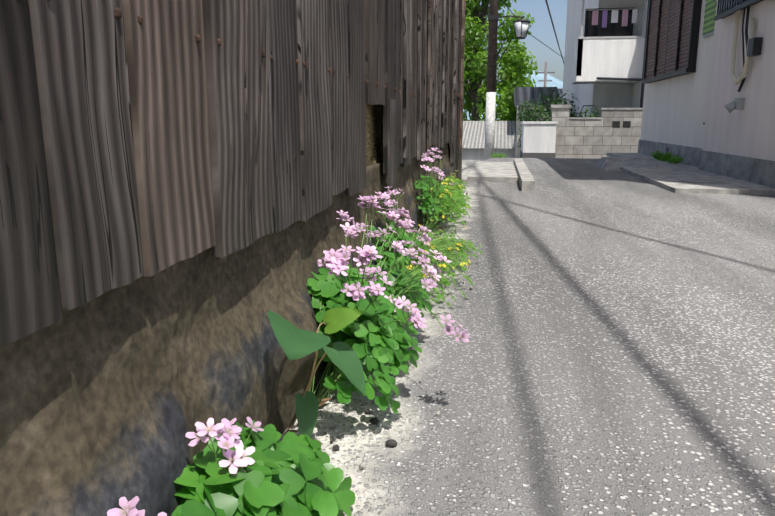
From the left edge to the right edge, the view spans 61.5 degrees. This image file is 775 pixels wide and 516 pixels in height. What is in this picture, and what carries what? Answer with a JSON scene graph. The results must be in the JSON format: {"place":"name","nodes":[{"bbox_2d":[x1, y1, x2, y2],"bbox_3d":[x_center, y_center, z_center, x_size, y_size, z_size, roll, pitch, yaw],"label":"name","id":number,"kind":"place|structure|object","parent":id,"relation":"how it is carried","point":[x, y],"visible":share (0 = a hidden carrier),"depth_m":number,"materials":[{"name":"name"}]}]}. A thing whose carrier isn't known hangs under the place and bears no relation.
{"place":"outdoors","nodes":[
{"label":"outdoors","id":0,"kind":"place"},
{"bbox_2d":[0,0,465,347],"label":"wooden wall","id":1,"kind":"structure","parent":0,"point":[158,140],"depth_m":0.79,"materials":[{"name":"brown wood"}]},
{"bbox_2d":[48,0,460,149],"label":"iron barn nails","id":2,"kind":"object","parent":1,"relation":"attached to","point":[117,12],"visible":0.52,"depth_m":1.20,"materials":[{"name":"brown metal"}]},
{"bbox_2d":[366,104,448,164],"bbox_3d":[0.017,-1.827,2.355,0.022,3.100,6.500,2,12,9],"label":"wall opening","id":3,"kind":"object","parent":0,"point":[374,133],"depth_m":2.24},
{"bbox_2d":[463,71,562,119],"bbox_3d":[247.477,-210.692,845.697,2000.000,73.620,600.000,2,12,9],"label":"hill","id":4,"kind":"structure","parent":0,"point":[556,82],"depth_m":743.56,"materials":[{"name":"blue"}]},
{"bbox_2d":[465,0,567,84],"label":"sky","id":5,"kind":"structure","parent":0,"point":[542,30],"materials":[{"name":"blue"}]},
{"bbox_2d":[278,158,774,515],"bbox_3d":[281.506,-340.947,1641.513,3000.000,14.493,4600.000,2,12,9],"label":"ground","id":6,"kind":"structure","parent":0,"point":[614,355],"depth_m":1.47,"materials":[{"name":"grey asphalt"}]},
{"bbox_2d":[0,143,450,515],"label":"wall base","id":7,"kind":"object","parent":6,"relation":"on","point":[109,399],"visible":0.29,"depth_m":0.76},
{"bbox_2d":[107,417,355,515],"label":"oxalis plant","id":8,"kind":"object","parent":6,"relation":"on","point":[254,468],"visible":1,"depth_m":0.78,"materials":[{"name":"green plant"}]},
{"bbox_2d":[267,307,364,436],"bbox_3d":[-0.122,0.207,1.066,0.153,0.260,0.216,2,12,9],"label":"broad-leaved plant","id":9,"kind":"object","parent":6,"relation":"on","point":[295,342],"visible":0.96,"depth_m":1.10,"materials":[{"name":"green plant"}]},
{"bbox_2d":[282,223,443,443],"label":"dry leaf litter","id":10,"kind":"object","parent":6,"relation":"on","point":[323,401],"visible":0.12,"depth_m":1.27,"materials":[{"name":"brown plant"}]},
{"bbox_2d":[307,195,468,413],"bbox_3d":[-0.016,0.071,1.430,0.336,0.384,0.737,0,12,0],"label":"oxalis plant","id":11,"kind":"object","parent":6,"relation":"on","point":[390,301],"visible":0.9,"depth_m":1.28,"materials":[{"name":"green plant"}]},
{"bbox_2d":[297,190,491,469],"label":"pebbles","id":12,"kind":"object","parent":6,"relation":"on","point":[390,443],"visible":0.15,"depth_m":1.20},
{"bbox_2d":[369,186,430,269],"bbox_3d":[0.045,-0.054,2.111,0.195,0.344,0.480,2,12,9],"label":"oxalis plant","id":13,"kind":"object","parent":6,"relation":"on","point":[404,235],"visible":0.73,"depth_m":2.06,"materials":[{"name":"green plant"}]},
{"bbox_2d":[414,147,454,226],"bbox_3d":[0.248,-0.340,3.284,0.200,0.416,0.761,2,12,9],"label":"oxalis plant","id":14,"kind":"object","parent":6,"relation":"on","point":[425,185],"visible":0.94,"depth_m":3.14,"materials":[{"name":"green plant"}]},
{"bbox_2d":[387,215,482,306],"bbox_3d":[0.168,-0.005,2.309,0.325,0.168,1.051,2,12,9],"label":"yellow flower plant","id":15,"kind":"object","parent":6,"relation":"on","point":[446,246],"visible":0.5,"depth_m":2.23,"materials":[{"name":"green plant"}]},
{"bbox_2d":[419,171,470,233],"bbox_3d":[0.328,-0.306,3.469,0.253,0.274,1.042,2,12,9],"label":"bush","id":16,"kind":"object","parent":6,"relation":"on","point":[455,200],"visible":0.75,"depth_m":3.22,"materials":[{"name":"green plant"}]},
{"bbox_2d":[442,170,467,192],"bbox_3d":[0.470,-0.497,4.564,0.169,0.192,0.907,2,12,9],"label":"plant","id":17,"kind":"object","parent":6,"relation":"on","point":[459,186],"depth_m":4.49,"materials":[{"name":"green plant"}]},
{"bbox_2d":[462,121,515,161],"bbox_3d":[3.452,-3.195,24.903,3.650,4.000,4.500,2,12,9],"label":"corrugated metal fence","id":18,"kind":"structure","parent":6,"relation":"on","point":[473,142],"depth_m":23.57,"materials":[{"name":"grey metal"}]},
{"bbox_2d":[462,159,534,191],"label":"concrete curb","id":19,"kind":"structure","parent":6,"relation":"on","point":[517,170],"depth_m":6.27,"materials":[{"name":"grey concrete"}]},
{"bbox_2d":[463,0,537,120],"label":"poplar tree","id":20,"kind":"object","parent":6,"relation":"on","point":[476,52],"visible":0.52,"depth_m":27.69,"materials":[{"name":"green plant"}]},
{"bbox_2d":[484,0,529,159],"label":"street lamp pole","id":21,"kind":"object","parent":6,"relation":"on","point":[521,26],"visible":0.94,"depth_m":16.07,"materials":[{"name":"grey paint"}]},
{"bbox_2d":[501,0,563,62],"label":"overhead cables","id":22,"kind":"object","parent":21,"relation":"attached to","point":[552,25],"visible":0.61,"depth_m":16.89,"materials":[{"name":"black plastic"}]},
{"bbox_2d":[496,39,535,120],"bbox_3d":[5.719,-6.473,30.849,2.892,7.361,2.853,-5,13,-24],"label":"poplar tree","id":23,"kind":"object","parent":6,"relation":"on","point":[513,47],"visible":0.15,"depth_m":29.90,"materials":[{"name":"green plant"}]},
{"bbox_2d":[513,87,562,157],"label":"old tiled house","id":24,"kind":"structure","parent":6,"relation":"on","point":[524,94],"depth_m":19.40,"materials":[{"name":"tile"}]},
{"bbox_2d":[520,122,557,157],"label":"white garden wall","id":25,"kind":"structure","parent":6,"relation":"on","point":[538,139],"depth_m":13.17,"materials":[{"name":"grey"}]},
{"bbox_2d":[538,62,554,86],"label":"utility pole","id":26,"kind":"object","parent":6,"relation":"on","point":[545,72],"visible":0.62,"depth_m":58.31,"materials":[{"name":"grey concrete"}]},
{"bbox_2d":[515,90,605,147],"bbox_3d":[4.053,-3.059,15.490,2.104,1.865,2.076,2,12,9],"label":"garden shrub","id":27,"kind":"object","parent":6,"relation":"on","point":[531,111],"visible":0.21,"depth_m":15.22,"materials":[{"name":"green plant"}]},
{"bbox_2d":[490,151,683,163],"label":"weeds","id":28,"kind":"object","parent":6,"relation":"on","point":[665,157],"visible":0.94,"depth_m":8.19,"materials":[{"name":"green plant"}]},
{"bbox_2d":[550,105,642,158],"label":"block wall","id":29,"kind":"structure","parent":6,"relation":"on","point":[613,130],"depth_m":14.19,"materials":[{"name":"concrete"}]},
{"bbox_2d":[562,0,648,116],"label":"white house","id":30,"kind":"structure","parent":6,"relation":"on","point":[605,47],"depth_m":14.99,"materials":[{"name":"white paint"}]},
{"bbox_2d":[596,153,774,194],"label":"concrete apron","id":31,"kind":"object","parent":6,"relation":"on","point":[666,175],"visible":0.82,"depth_m":6.16,"materials":[{"name":"grey concrete"}]},
{"bbox_2d":[678,179,722,182],"bbox_3d":[2.673,-0.658,5.568,0.350,0.006,0.350,2,12,9],"label":"drain grate","id":32,"kind":"object","parent":31,"relation":"in","point":[700,181],"visible":1,"depth_m":5.53,"materials":[{"name":"grey metal"}]},
{"bbox_2d":[638,0,774,187],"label":"cream house","id":33,"kind":"structure","parent":6,"relation":"on","point":[708,80],"depth_m":6.61,"materials":[{"name":"white paint"}]}
]}

